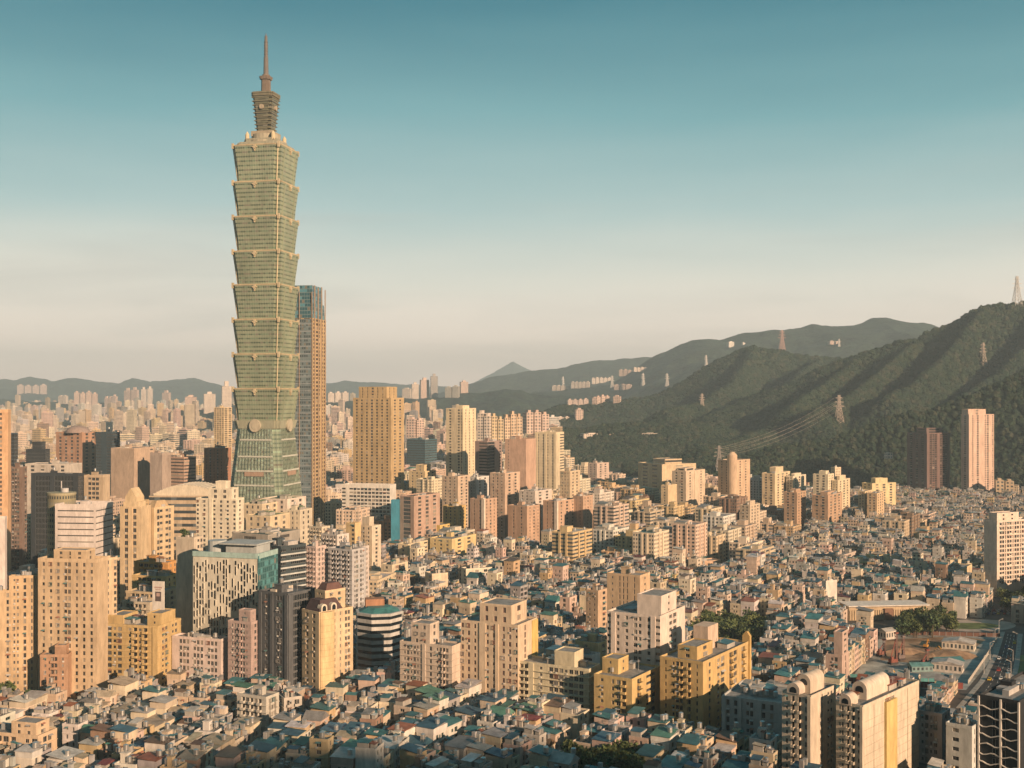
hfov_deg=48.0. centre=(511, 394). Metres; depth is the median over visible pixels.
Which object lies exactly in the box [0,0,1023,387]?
sky
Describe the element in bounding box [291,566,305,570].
window
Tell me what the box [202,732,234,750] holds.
house
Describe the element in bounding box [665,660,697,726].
windows
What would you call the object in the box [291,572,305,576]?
window
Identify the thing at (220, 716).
house
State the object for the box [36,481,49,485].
window
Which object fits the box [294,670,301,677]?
window
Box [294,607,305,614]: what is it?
window
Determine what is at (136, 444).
tower block
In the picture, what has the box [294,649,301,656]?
window
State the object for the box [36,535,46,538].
window
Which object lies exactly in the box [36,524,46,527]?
window
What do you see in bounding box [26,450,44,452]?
window
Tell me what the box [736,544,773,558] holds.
city block
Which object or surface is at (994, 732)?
window
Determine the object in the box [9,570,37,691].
apartment block
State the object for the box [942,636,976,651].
site hut
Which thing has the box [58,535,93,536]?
window
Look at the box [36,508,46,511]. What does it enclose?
window
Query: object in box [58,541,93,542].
window
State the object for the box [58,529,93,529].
window
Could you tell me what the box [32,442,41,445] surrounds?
window
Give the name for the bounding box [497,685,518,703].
house
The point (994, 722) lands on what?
window
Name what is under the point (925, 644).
excavator
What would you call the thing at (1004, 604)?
tree
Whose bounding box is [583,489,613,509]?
city block
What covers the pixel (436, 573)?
walk up block
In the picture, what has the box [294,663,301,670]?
window
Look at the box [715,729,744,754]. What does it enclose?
house
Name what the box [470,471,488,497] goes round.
apartment block
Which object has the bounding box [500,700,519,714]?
house
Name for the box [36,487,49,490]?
window
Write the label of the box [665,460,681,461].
window
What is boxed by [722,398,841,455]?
power line
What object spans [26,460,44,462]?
window
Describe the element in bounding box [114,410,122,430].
tower block
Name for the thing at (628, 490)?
city block
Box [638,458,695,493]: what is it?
school block
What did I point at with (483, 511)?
apartment block
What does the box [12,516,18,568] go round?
windows
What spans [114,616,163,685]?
windows
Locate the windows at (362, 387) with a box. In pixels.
[356,387,400,483]
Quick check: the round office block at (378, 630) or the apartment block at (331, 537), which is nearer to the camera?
the round office block at (378, 630)
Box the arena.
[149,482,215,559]
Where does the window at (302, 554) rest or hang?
in the office block at (292, 564)
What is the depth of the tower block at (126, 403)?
4893.32 m
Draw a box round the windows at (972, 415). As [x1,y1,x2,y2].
[964,415,992,488]
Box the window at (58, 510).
[58,510,93,511]
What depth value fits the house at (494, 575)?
833.98 m
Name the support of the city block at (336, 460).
on the ground at (959, 697)
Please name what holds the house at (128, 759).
on the ground at (959, 697)
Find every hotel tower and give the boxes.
[192,539,277,635]
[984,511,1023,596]
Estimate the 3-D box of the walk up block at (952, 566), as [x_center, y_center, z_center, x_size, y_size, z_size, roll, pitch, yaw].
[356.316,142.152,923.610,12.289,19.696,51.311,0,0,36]
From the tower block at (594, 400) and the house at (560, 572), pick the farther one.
the tower block at (594, 400)
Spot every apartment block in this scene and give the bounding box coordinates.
[0,409,10,571]
[0,516,6,588]
[0,585,10,683]
[0,715,57,751]
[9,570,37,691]
[38,547,107,699]
[40,643,71,700]
[104,549,117,614]
[108,608,181,686]
[122,595,151,615]
[126,583,175,617]
[132,570,175,588]
[134,550,175,573]
[176,533,202,632]
[196,480,243,550]
[204,442,230,484]
[214,404,231,460]
[228,608,257,682]
[302,581,352,694]
[306,536,325,588]
[309,518,329,543]
[321,524,348,581]
[328,538,365,612]
[346,519,360,545]
[353,387,403,490]
[356,536,368,596]
[361,516,380,571]
[400,619,460,690]
[409,464,435,493]
[437,522,451,530]
[442,470,469,528]
[443,499,465,527]
[446,405,475,475]
[460,597,537,698]
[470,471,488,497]
[470,492,496,541]
[490,467,519,538]
[505,433,535,489]
[508,498,540,542]
[519,484,551,530]
[519,646,599,724]
[535,428,563,489]
[543,493,573,530]
[560,465,579,497]
[573,489,592,538]
[588,459,608,484]
[594,653,659,716]
[607,561,649,609]
[607,588,684,665]
[660,621,750,728]
[661,479,676,503]
[672,466,704,505]
[718,452,749,499]
[722,678,787,737]
[740,500,759,529]
[762,466,789,507]
[782,668,835,767]
[784,488,805,527]
[786,472,805,490]
[812,490,841,522]
[813,470,833,493]
[822,577,836,601]
[826,628,848,680]
[831,465,840,479]
[832,475,849,509]
[836,672,918,767]
[858,489,871,515]
[862,477,895,504]
[867,490,883,516]
[907,427,949,490]
[919,694,949,763]
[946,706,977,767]
[961,409,993,491]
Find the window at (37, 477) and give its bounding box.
[36,476,49,480]
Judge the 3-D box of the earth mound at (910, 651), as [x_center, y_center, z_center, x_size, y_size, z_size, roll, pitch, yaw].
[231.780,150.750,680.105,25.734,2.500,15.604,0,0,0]
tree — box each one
[0,680,16,690]
[180,528,189,536]
[560,739,576,750]
[560,746,591,767]
[578,760,587,767]
[587,748,599,764]
[588,746,605,765]
[601,739,623,755]
[601,754,625,767]
[604,748,615,754]
[611,747,632,762]
[616,740,639,752]
[621,753,645,767]
[698,611,716,619]
[700,609,715,615]
[701,614,711,621]
[704,617,722,621]
[716,609,732,617]
[718,622,734,638]
[720,620,735,634]
[725,617,736,638]
[726,612,740,627]
[736,616,752,628]
[736,623,754,638]
[742,608,757,616]
[744,615,755,626]
[752,620,764,641]
[752,631,763,641]
[893,619,911,637]
[898,614,916,622]
[900,610,915,615]
[907,617,920,636]
[908,625,918,637]
[912,622,922,637]
[914,606,929,626]
[919,617,933,635]
[922,609,939,635]
[922,612,942,637]
[932,605,947,614]
[936,614,946,631]
[940,613,953,628]
[942,617,959,631]
[948,610,956,617]
[995,587,1007,597]
[998,597,1010,611]
[999,601,1008,607]
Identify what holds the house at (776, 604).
on the ground at (959, 697)
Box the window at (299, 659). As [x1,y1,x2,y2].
[294,656,301,663]
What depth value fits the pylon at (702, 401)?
3003.80 m
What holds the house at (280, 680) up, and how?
on the ground at (959, 697)
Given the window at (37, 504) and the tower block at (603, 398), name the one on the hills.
the tower block at (603, 398)
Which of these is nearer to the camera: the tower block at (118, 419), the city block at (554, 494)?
the city block at (554, 494)
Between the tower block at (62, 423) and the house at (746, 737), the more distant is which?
the tower block at (62, 423)
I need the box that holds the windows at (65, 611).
[43,551,92,698]
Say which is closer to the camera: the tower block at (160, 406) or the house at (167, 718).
the house at (167, 718)
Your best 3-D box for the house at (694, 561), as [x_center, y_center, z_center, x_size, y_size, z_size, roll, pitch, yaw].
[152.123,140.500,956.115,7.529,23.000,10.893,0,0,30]
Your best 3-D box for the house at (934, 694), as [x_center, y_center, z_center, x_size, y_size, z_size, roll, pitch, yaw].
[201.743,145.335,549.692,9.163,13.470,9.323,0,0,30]
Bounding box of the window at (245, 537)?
[244,536,255,538]
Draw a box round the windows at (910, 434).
[910,434,946,489]
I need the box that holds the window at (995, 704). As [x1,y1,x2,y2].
[992,700,1004,708]
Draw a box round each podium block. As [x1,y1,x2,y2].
[244,495,276,529]
[246,506,289,529]
[263,493,305,511]
[285,502,311,544]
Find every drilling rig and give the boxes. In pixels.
[876,638,886,656]
[887,632,898,664]
[898,635,905,660]
[919,649,929,661]
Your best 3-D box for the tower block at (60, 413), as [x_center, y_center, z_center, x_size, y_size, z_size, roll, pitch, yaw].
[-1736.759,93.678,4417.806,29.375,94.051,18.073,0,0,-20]
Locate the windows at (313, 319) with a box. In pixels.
[313,319,324,523]
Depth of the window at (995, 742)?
445.77 m
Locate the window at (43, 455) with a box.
[26,453,44,456]
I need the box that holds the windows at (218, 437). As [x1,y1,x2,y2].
[215,410,223,444]
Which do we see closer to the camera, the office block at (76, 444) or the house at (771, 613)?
the house at (771, 613)
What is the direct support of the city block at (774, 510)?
on the ground at (959, 697)
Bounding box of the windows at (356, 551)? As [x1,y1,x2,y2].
[334,551,360,608]
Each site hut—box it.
[878,627,896,639]
[907,662,933,671]
[929,656,964,661]
[930,657,964,673]
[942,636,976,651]
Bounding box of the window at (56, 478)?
[54,476,72,480]
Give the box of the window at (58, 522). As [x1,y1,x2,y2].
[58,522,93,523]
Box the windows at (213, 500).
[197,500,234,532]
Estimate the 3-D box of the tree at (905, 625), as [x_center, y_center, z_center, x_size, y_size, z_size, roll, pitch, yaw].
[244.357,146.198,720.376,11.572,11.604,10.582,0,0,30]
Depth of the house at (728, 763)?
437.54 m
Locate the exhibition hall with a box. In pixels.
[838,600,929,620]
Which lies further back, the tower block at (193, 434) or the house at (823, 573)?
the tower block at (193, 434)
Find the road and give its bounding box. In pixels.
[964,632,1017,706]
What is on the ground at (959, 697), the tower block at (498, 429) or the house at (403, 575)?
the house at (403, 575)
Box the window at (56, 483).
[54,481,72,485]
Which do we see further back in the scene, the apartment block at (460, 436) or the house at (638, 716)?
the apartment block at (460, 436)
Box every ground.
[500,470,1023,767]
[855,634,997,689]
[880,636,983,662]
[940,619,1015,631]
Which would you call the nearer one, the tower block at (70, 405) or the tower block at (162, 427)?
the tower block at (162, 427)
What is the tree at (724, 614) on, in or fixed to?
on the ground at (959, 697)
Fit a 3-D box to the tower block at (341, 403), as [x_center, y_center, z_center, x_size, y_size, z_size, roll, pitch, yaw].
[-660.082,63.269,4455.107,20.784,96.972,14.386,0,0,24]
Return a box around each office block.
[11,433,17,466]
[11,459,27,570]
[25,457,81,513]
[26,441,49,463]
[31,467,83,567]
[55,496,112,555]
[56,425,95,474]
[84,468,109,500]
[96,427,119,494]
[111,442,154,498]
[120,487,150,603]
[150,448,170,494]
[150,500,173,559]
[171,451,195,485]
[172,631,227,681]
[258,578,315,686]
[270,532,306,585]
[342,483,395,517]
[356,597,402,669]
[391,499,399,540]
[400,490,439,539]
[407,436,436,465]
[475,435,501,495]
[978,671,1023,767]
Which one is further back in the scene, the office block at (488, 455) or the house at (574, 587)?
the office block at (488, 455)
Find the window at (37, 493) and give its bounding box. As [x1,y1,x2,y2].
[36,492,46,495]
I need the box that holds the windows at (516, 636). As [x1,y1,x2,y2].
[474,636,516,691]
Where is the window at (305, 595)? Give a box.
[294,592,310,600]
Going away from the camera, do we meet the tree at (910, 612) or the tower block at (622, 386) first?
the tree at (910, 612)
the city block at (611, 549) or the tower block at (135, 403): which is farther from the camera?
the tower block at (135, 403)
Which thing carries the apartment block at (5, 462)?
on the ground at (959, 697)
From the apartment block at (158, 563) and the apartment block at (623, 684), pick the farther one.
the apartment block at (158, 563)
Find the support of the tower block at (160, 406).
on the hills
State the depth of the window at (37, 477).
989.48 m
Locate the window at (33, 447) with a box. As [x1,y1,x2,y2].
[32,446,41,448]
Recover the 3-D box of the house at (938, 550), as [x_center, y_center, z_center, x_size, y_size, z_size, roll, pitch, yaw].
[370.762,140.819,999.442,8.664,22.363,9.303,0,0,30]
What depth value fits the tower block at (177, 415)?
3787.67 m
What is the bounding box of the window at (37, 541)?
[36,540,46,544]
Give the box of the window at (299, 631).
[294,628,301,635]
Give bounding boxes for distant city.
[0,398,761,560]
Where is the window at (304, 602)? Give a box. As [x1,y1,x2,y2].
[294,599,309,607]
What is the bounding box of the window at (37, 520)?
[36,519,46,522]
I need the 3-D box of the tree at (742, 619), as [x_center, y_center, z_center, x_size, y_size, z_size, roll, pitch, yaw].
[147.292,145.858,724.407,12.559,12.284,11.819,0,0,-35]
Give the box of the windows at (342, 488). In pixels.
[342,488,389,507]
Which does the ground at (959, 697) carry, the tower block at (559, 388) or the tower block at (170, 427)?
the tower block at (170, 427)
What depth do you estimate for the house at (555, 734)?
481.99 m
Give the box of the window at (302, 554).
[291,553,305,556]
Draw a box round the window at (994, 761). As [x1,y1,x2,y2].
[992,758,1004,767]
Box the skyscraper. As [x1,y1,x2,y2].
[230,36,301,502]
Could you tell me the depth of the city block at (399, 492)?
1349.99 m
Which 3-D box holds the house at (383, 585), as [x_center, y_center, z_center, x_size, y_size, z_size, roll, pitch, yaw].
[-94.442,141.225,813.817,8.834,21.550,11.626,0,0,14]
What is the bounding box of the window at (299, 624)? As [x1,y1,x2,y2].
[294,621,301,628]
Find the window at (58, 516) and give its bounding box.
[58,516,93,517]
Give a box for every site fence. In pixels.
[849,677,962,688]
[850,674,934,681]
[900,631,999,636]
[968,637,996,682]
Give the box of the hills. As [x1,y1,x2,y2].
[0,307,1023,487]
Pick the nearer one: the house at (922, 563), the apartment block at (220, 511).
the apartment block at (220, 511)
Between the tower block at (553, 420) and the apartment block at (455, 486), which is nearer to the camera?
the apartment block at (455, 486)
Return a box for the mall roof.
[232,522,299,542]
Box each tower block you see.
[5,401,10,408]
[11,405,17,414]
[11,421,14,432]
[12,415,17,422]
[15,394,20,405]
[15,406,21,415]
[16,410,24,416]
[16,424,28,432]
[17,384,46,393]
[17,418,27,424]
[17,431,26,447]
[22,413,31,427]
[30,405,37,415]
[30,420,37,429]
[32,428,45,441]
[33,409,37,419]
[37,422,48,436]
[41,411,52,426]
[42,437,52,442]
[45,397,49,409]
[49,427,54,437]
[53,414,56,430]
[56,407,63,421]
[58,395,67,403]
[59,421,66,426]
[68,403,73,411]
[71,406,77,413]
[71,413,79,425]
[73,410,84,422]
[74,391,97,404]
[76,422,85,426]
[78,403,84,409]
[82,409,90,422]
[85,401,91,414]
[89,421,97,430]
[91,414,98,428]
[92,404,100,414]
[92,427,100,431]
[101,421,112,430]
[104,394,117,406]
[107,403,114,414]
[109,407,113,421]
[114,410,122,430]
[116,401,121,410]
[117,406,126,412]
[120,433,134,440]
[123,412,125,426]
[124,387,138,400]
[124,400,129,406]
[126,408,136,431]
[126,439,140,444]
[132,442,142,445]
[134,397,139,409]
[135,425,148,442]
[137,400,140,411]
[137,415,142,426]
[138,407,145,423]
[141,386,152,406]
[144,410,150,425]
[147,419,150,427]
[148,404,153,410]
[150,408,155,418]
[150,433,162,446]
[151,418,159,428]
[152,426,158,433]
[157,403,163,416]
[159,424,166,433]
[160,432,170,440]
[162,390,170,405]
[162,408,170,422]
[164,422,173,432]
[168,400,172,409]
[168,432,179,449]
[173,408,180,426]
[175,426,181,433]
[178,428,192,445]
[180,405,183,415]
[181,415,184,427]
[185,395,196,404]
[185,403,193,427]
[187,424,197,429]
[187,429,199,439]
[192,400,198,425]
[204,392,214,413]
[221,381,231,406]
[327,391,348,402]
[331,407,338,424]
[331,424,336,434]
[335,421,342,432]
[336,437,345,446]
[338,399,344,411]
[338,411,343,430]
[343,430,351,438]
[346,416,352,429]
[350,393,355,400]
[402,388,410,397]
[404,403,411,414]
[404,409,408,424]
[405,415,414,423]
[406,417,417,437]
[410,410,417,418]
[411,382,418,398]
[412,401,418,417]
[416,418,423,436]
[420,378,428,397]
[424,427,432,437]
[425,421,432,427]
[427,399,435,418]
[428,406,433,418]
[430,374,437,397]
[432,409,437,421]
[433,421,439,429]
[433,429,439,436]
[437,429,445,441]
[440,432,445,443]
[445,385,459,397]
[460,380,467,392]
[478,410,491,439]
[492,413,503,441]
[502,411,521,441]
[523,410,548,433]
[549,415,558,426]
[550,426,562,431]
[552,385,569,390]
[567,398,587,405]
[571,381,589,387]
[574,408,582,419]
[580,433,595,437]
[591,377,610,383]
[592,397,597,404]
[596,395,609,403]
[613,395,620,403]
[614,384,631,389]
[619,369,631,375]
[632,367,646,371]
[727,341,733,347]
[828,341,837,344]
[884,452,892,458]
[994,478,1013,493]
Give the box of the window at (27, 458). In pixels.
[26,457,44,459]
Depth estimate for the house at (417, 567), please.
864.03 m
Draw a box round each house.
[0,696,12,707]
[0,707,14,722]
[4,741,21,755]
[9,693,34,715]
[14,741,43,767]
[21,690,48,707]
[30,741,51,763]
[32,706,58,716]
[45,677,66,705]
[46,746,84,763]
[48,698,63,713]
[48,716,61,748]
[62,702,85,718]
[62,711,87,748]
[78,691,102,707]
[78,735,108,759]
[79,719,102,740]
[85,697,108,720]
[90,723,112,738]
[94,684,117,706]
[94,711,113,725]
[96,758,117,767]
[98,731,120,759]
[107,675,138,700]
[110,723,137,744]
[111,704,137,718]
[111,733,144,760]
[112,709,129,725]
[115,744,138,767]
[125,694,142,702]
[126,724,143,740]
[127,700,149,706]
[128,717,153,735]
[130,705,155,719]
[136,673,151,686]
[137,749,166,767]
[142,684,165,701]
[144,718,166,734]
[144,734,174,753]
[148,712,174,724]
[149,694,177,714]
[153,685,172,695]
[160,748,186,767]
[161,722,187,747]
[165,742,177,758]
[166,667,186,688]
[167,706,185,715]
[170,724,187,733]
[174,688,193,704]
[176,748,206,767]
[183,706,203,722]
[184,732,204,748]
[189,667,209,679]
[189,686,211,704]
[189,740,212,766]
[194,713,223,737]
[198,700,220,712]
[200,674,221,690]
[200,710,225,720]
[201,678,221,701]
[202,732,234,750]
[210,717,226,733]
[214,689,236,722]
[214,746,244,767]
[224,722,243,746]
[232,716,261,742]
[237,745,265,767]
[245,740,277,767]
[264,733,288,762]
[267,721,287,734]
[269,676,287,688]
[272,709,301,722]
[279,727,306,745]
[281,682,305,712]
[286,745,308,761]
[292,755,320,767]
[293,736,309,749]
[302,710,329,730]
[304,691,312,709]
[309,692,335,709]
[309,730,333,767]
[310,701,335,722]
[319,721,346,735]
[325,679,348,701]
[325,694,341,722]
[330,746,354,767]
[334,729,360,742]
[334,739,341,751]
[337,712,347,723]
[339,737,367,746]
[342,721,369,737]
[345,701,367,712]
[355,668,370,674]
[355,737,383,767]
[357,672,379,692]
[359,690,377,707]
[360,707,382,728]
[373,707,390,726]
[376,684,396,694]
[377,666,394,679]
[379,693,394,716]
[380,581,385,590]
[381,678,403,687]
[381,734,403,767]
[384,746,393,767]
[387,721,415,735]
[388,579,402,590]
[388,589,403,607]
[390,717,395,726]
[391,723,408,744]
[392,680,407,693]
[394,571,409,580]
[394,697,417,723]
[399,591,412,607]
[399,742,426,767]
[400,718,418,734]
[405,680,427,700]
[405,711,425,721]
[405,747,428,767]
[408,733,434,747]
[410,543,424,560]
[410,561,425,581]
[413,697,439,717]
[414,685,444,699]
[415,593,433,603]
[415,716,447,745]
[415,744,435,760]
[419,615,439,621]
[422,691,448,712]
[426,756,457,767]
[432,599,450,617]
[439,626,448,636]
[439,715,461,737]
[443,691,460,710]
[444,687,467,705]
[444,735,478,759]
[450,593,466,608]
[454,678,481,702]
[455,704,483,724]
[458,559,473,583]
[458,598,476,614]
[459,752,492,767]
[462,725,489,734]
[466,572,483,585]
[466,736,492,758]
[468,589,488,601]
[477,703,503,728]
[479,692,506,709]
[481,725,513,748]
[484,533,496,543]
[484,746,512,767]
[486,541,496,557]
[487,568,502,585]
[490,705,514,716]
[495,544,505,557]
[496,707,515,728]
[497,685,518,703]
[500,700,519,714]
[503,536,514,553]
[503,557,519,575]
[503,732,531,766]
[508,748,519,767]
[510,578,528,599]
[510,709,535,736]
[519,734,537,747]
[520,764,539,767]
[522,724,545,745]
[528,694,549,707]
[528,744,558,766]
[531,594,544,606]
[533,554,548,572]
[534,701,552,725]
[538,721,561,749]
[539,569,551,579]
[540,611,557,626]
[541,528,552,545]
[543,697,572,719]
[544,593,559,606]
[544,719,571,750]
[546,642,564,656]
[546,733,556,748]
[547,693,567,698]
[547,747,579,767]
[552,563,568,582]
[559,586,576,612]
[560,701,588,739]
[563,611,576,624]
[564,583,580,591]
[571,602,585,624]
[573,723,592,764]
[579,585,588,609]
[591,555,604,568]
[591,731,621,765]
[601,713,630,743]
[602,708,623,724]
[626,706,651,730]
[629,726,650,749]
[635,743,664,760]
[647,713,673,730]
[650,572,666,588]
[650,725,677,754]
[651,743,668,757]
[661,753,689,767]
[665,723,685,739]
[672,545,685,564]
[673,712,692,732]
[676,733,706,755]
[679,573,695,596]
[685,606,697,623]
[688,550,701,568]
[691,595,707,621]
[692,722,713,749]
[693,738,718,767]
[696,581,710,601]
[704,602,719,613]
[713,742,736,758]
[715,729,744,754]
[716,590,730,612]
[721,759,748,767]
[730,598,740,615]
[732,721,749,750]
[736,750,750,755]
[738,566,752,577]
[740,595,759,616]
[746,553,760,575]
[749,720,776,750]
[749,754,772,767]
[751,550,764,564]
[751,666,770,681]
[751,742,777,767]
[758,652,778,664]
[760,593,773,615]
[760,625,779,642]
[766,570,780,582]
[766,579,781,599]
[766,607,780,620]
[766,640,787,653]
[767,724,781,766]
[768,598,783,612]
[772,655,790,669]
[773,667,796,682]
[776,611,792,621]
[779,646,798,664]
[784,544,795,557]
[784,632,799,645]
[792,581,804,602]
[796,559,809,570]
[800,631,819,648]
[801,651,823,666]
[802,562,814,577]
[805,613,822,628]
[807,663,827,673]
[810,628,828,641]
[813,585,826,595]
[817,565,831,580]
[819,620,838,634]
[824,670,845,694]
[825,610,839,620]
[830,604,847,622]
[835,626,854,636]
[837,591,853,605]
[844,585,857,600]
[848,639,855,673]
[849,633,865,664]
[851,565,862,580]
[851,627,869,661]
[856,606,873,627]
[857,589,871,600]
[861,625,877,653]
[869,636,873,657]
[873,584,887,600]
[882,535,893,553]
[894,589,908,599]
[905,575,919,585]
[910,585,925,601]
[915,558,927,569]
[924,684,944,702]
[926,593,941,609]
[927,757,954,767]
[930,683,950,704]
[932,544,943,559]
[934,673,955,698]
[935,561,947,579]
[942,597,953,612]
[953,591,968,618]
[954,570,968,583]
[960,579,974,590]
[962,543,973,561]
[965,533,976,557]
[966,705,977,713]
[970,591,984,617]
[972,568,984,580]
[975,579,989,608]
[1011,600,1023,623]
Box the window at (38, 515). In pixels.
[36,513,46,517]
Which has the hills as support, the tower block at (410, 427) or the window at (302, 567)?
the tower block at (410, 427)
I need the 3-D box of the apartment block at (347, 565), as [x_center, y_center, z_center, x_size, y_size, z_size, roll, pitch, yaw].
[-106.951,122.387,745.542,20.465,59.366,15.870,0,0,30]
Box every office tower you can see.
[46,481,75,554]
[294,285,325,524]
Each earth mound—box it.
[886,647,924,654]
[914,652,934,657]
[931,649,979,659]
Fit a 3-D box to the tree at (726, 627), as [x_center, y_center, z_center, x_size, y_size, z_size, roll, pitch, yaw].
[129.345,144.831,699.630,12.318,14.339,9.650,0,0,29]
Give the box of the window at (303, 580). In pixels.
[291,579,305,583]
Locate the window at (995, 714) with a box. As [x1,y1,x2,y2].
[992,710,1004,718]
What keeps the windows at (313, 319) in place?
in the office tower at (310, 411)
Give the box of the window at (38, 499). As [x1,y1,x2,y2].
[36,497,46,501]
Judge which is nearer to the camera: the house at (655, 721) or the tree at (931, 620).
the house at (655, 721)
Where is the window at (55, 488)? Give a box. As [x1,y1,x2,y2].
[54,487,72,490]
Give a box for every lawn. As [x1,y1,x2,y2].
[958,623,998,628]
[1018,655,1023,672]
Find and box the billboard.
[152,581,164,610]
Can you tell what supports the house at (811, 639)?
on the ground at (959, 697)
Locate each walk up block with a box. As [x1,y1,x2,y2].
[236,678,278,737]
[279,681,301,713]
[381,554,407,571]
[398,535,429,561]
[425,563,447,586]
[430,529,475,554]
[461,559,491,583]
[480,555,518,567]
[520,545,551,561]
[565,639,599,662]
[574,628,606,670]
[586,578,606,628]
[664,570,700,582]
[685,553,720,566]
[694,561,709,572]
[708,574,746,588]
[769,553,795,564]
[770,572,800,585]
[824,546,855,559]
[847,551,905,567]
[923,574,941,587]
[947,555,977,565]
[948,559,971,580]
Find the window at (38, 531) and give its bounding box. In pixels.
[36,529,46,533]
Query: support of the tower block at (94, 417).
on the ground at (959, 697)
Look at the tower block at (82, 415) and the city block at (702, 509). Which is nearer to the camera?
the city block at (702, 509)
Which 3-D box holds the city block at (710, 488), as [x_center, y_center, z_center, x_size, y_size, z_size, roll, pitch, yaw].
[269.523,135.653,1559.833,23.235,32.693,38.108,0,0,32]
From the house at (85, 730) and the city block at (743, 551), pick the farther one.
the city block at (743, 551)
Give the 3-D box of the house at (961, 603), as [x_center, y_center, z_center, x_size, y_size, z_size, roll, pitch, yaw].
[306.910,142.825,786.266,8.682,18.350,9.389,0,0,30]
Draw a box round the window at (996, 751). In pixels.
[992,748,1004,757]
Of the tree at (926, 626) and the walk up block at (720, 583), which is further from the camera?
the walk up block at (720, 583)
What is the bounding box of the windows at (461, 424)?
[458,424,469,473]
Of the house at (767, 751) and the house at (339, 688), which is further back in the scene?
the house at (339, 688)
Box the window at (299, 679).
[294,677,301,684]
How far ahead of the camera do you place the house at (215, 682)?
554.09 m
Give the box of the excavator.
[923,639,929,648]
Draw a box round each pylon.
[610,376,613,387]
[641,373,644,385]
[665,374,668,385]
[699,394,704,405]
[715,445,722,470]
[779,330,785,349]
[835,395,843,423]
[980,343,986,363]
[1012,276,1022,305]
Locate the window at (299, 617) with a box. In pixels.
[294,614,301,621]
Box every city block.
[7,564,37,588]
[18,447,24,453]
[18,454,25,458]
[27,513,30,522]
[27,523,30,563]
[38,548,46,557]
[46,443,55,451]
[110,495,124,515]
[113,514,119,522]
[113,522,119,535]
[113,531,119,555]
[117,560,119,597]
[117,583,119,603]
[152,444,170,450]
[158,441,172,448]
[179,448,193,454]
[183,439,199,449]
[188,454,202,462]
[194,443,211,453]
[196,459,200,464]
[196,463,203,477]
[196,475,201,481]
[325,499,341,527]
[326,442,332,450]
[326,456,338,471]
[326,458,333,477]
[326,484,341,492]
[326,489,341,501]
[328,438,339,445]
[331,452,348,463]
[334,524,345,532]
[336,462,351,471]
[336,505,369,524]
[337,465,352,480]
[338,448,351,460]
[343,439,352,454]
[369,571,395,596]
[370,513,380,519]
[374,515,390,542]
[396,489,411,498]
[404,453,406,464]
[404,466,415,470]
[404,471,408,479]
[404,480,408,490]
[416,476,441,498]
[429,460,445,467]
[431,467,445,474]
[437,442,444,448]
[437,455,445,460]
[437,526,474,533]
[440,498,441,521]
[552,490,559,498]
[552,525,591,563]
[564,450,569,454]
[564,456,573,468]
[573,462,587,473]
[580,475,590,491]
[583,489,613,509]
[587,486,610,491]
[590,484,600,489]
[593,523,628,552]
[594,500,628,527]
[598,478,618,485]
[601,546,632,553]
[602,482,625,489]
[609,473,625,480]
[609,487,622,501]
[615,529,637,548]
[616,477,635,480]
[618,478,633,485]
[620,485,645,499]
[620,495,648,510]
[627,523,645,529]
[628,479,637,485]
[629,509,633,520]
[629,520,645,526]
[632,492,653,502]
[633,526,668,558]
[634,507,663,526]
[638,500,664,509]
[640,486,658,502]
[653,516,683,527]
[658,501,683,518]
[660,526,671,556]
[672,519,706,557]
[679,502,696,519]
[688,512,694,520]
[695,503,721,521]
[703,492,728,505]
[703,511,735,528]
[705,483,717,494]
[706,476,717,484]
[707,531,724,561]
[710,523,740,559]
[719,494,747,519]
[727,519,756,539]
[729,536,762,559]
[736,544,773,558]
[739,510,766,520]
[750,476,761,501]
[755,502,768,509]
[760,517,778,532]
[762,505,783,520]
[766,513,776,520]
[774,520,800,535]
[882,513,897,519]
[882,515,909,536]
[890,505,906,512]
[895,511,919,537]
[904,506,920,511]
[913,526,931,539]
[914,508,935,525]
[920,518,926,526]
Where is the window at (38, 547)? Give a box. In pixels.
[36,545,46,549]
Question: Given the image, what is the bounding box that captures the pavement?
[956,632,1022,707]
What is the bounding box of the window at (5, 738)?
[3,736,8,741]
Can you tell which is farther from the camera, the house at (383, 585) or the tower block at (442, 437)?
the tower block at (442, 437)
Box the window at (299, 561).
[291,559,305,563]
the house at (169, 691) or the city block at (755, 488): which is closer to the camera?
the house at (169, 691)
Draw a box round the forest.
[520,300,1023,487]
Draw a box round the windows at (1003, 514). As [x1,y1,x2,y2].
[1000,514,1022,583]
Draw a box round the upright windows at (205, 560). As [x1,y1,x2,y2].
[194,560,256,635]
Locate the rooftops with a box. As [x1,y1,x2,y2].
[0,482,1023,767]
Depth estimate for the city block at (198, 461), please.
1813.27 m
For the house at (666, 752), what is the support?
on the ground at (959, 697)
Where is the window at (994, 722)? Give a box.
[992,719,1004,729]
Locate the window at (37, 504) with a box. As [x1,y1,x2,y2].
[36,503,46,506]
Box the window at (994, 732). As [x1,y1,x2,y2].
[992,729,1004,738]
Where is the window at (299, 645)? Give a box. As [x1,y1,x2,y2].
[294,642,301,649]
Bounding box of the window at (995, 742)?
[992,739,1004,748]
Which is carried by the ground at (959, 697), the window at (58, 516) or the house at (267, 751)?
the house at (267, 751)
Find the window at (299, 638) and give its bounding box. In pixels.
[294,635,301,642]
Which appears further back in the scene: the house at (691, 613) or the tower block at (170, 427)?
the tower block at (170, 427)
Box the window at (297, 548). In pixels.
[291,546,305,550]
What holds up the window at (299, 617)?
in the office block at (281, 605)
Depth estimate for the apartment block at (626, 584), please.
628.40 m
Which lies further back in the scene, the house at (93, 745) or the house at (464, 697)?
the house at (464, 697)

